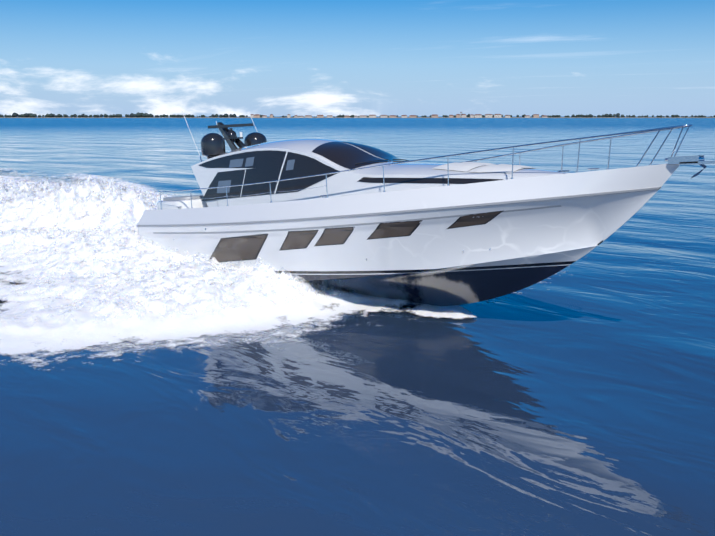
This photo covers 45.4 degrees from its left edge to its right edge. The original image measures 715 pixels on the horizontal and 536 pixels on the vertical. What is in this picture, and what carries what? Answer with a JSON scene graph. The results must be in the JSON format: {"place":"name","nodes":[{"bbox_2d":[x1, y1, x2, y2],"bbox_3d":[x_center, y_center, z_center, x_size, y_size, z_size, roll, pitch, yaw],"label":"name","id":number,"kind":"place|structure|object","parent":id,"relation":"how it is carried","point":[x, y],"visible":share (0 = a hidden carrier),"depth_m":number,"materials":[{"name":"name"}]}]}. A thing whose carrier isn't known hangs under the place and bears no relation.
{"place":"outdoors","nodes":[
{"label":"outdoors","id":0,"kind":"place"},
{"bbox_2d":[157,162,534,208],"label":"cushions","id":1,"kind":"object","parent":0,"point":[174,202],"visible":0.35,"depth_m":20.10,"materials":[{"name":"white fabric"}]},
{"bbox_2d":[0,116,714,535],"bbox_3d":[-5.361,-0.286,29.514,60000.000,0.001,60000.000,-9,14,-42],"label":"sea water","id":2,"kind":"structure","parent":0,"point":[576,398],"depth_m":15.05,"materials":[{"name":"blue liquid"}]},
{"bbox_2d":[0,167,568,370],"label":"wake foam","id":3,"kind":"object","parent":2,"relation":"on","point":[43,333],"depth_m":21.67,"materials":[{"name":"white liquid"}]},
{"bbox_2d":[0,174,397,328],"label":"sea spray","id":4,"kind":"object","parent":3,"relation":"on","point":[41,191],"depth_m":26.39,"materials":[{"name":"white liquid"}]},
{"bbox_2d":[137,164,679,306],"bbox_3d":[0.436,-0.727,23.047,4.850,3.450,17.500,-9,9,-42],"label":"yacht hull","id":5,"kind":"object","parent":2,"relation":"on","point":[429,262],"visible":0.88,"depth_m":19.59,"materials":[{"name":"white plastic"}]},
{"bbox_2d":[191,138,567,206],"bbox_3d":[0.129,-2.568,23.059,3.340,2.193,13.099,-9,9,-42],"label":"yacht cabin","id":6,"kind":"object","parent":5,"relation":"on","point":[343,184],"visible":0.48,"depth_m":21.67,"materials":[{"name":"white plastic"}]},
{"bbox_2d":[182,111,266,161],"bbox_3d":[-4.086,-4.259,27.403,2.600,1.659,1.384,-9,9,-42],"label":"radar equipment","id":7,"kind":"object","parent":6,"relation":"on","point":[212,144],"visible":0.69,"depth_m":27.19,"materials":[{"name":"black plastic"}]},
{"bbox_2d":[199,141,502,200],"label":"yacht windows","id":8,"kind":"structure","parent":6,"relation":"in","point":[268,165],"depth_m":23.21,"materials":[{"name":"black glass"}]},
{"bbox_2d":[160,124,691,208],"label":"yacht rails","id":9,"kind":"object","parent":5,"relation":"attached to","point":[636,133],"visible":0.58,"depth_m":18.69,"materials":[{"name":"silver metal"}]},
{"bbox_2d":[178,155,714,208],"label":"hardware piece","id":10,"kind":"object","parent":5,"relation":"attached to","point":[692,160],"visible":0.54,"depth_m":16.24,"materials":[{"name":"silver metal"}]},
{"bbox_2d":[153,205,561,265],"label":"hull windows","id":11,"kind":"structure","parent":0,"point":[239,248],"depth_m":21.31,"materials":[{"name":"grey glass"}]},
{"bbox_2d":[0,117,714,117],"bbox_3d":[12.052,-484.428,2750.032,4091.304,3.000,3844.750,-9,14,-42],"label":"shore land","id":12,"kind":"structure","parent":0,"point":[350,117],"depth_m":2606.68,"materials":[{"name":"green plant"}]},
{"bbox_2d":[0,112,714,117],"bbox_3d":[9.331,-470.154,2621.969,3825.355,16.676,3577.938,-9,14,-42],"label":"shore trees","id":13,"kind":"object","parent":12,"relation":"on","point":[137,115],"visible":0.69,"depth_m":2604.85,"materials":[{"name":"grey plant"}]},
{"bbox_2d":[250,112,546,117],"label":"shore buildings","id":14,"kind":"structure","parent":12,"relation":"on","point":[413,116],"depth_m":2566.64,"materials":[{"name":"beige"}]},
{"bbox_2d":[0,0,714,115],"label":"sky","id":15,"kind":"structure","parent":0,"point":[68,57],"materials":[{"name":"blue"}]}
]}

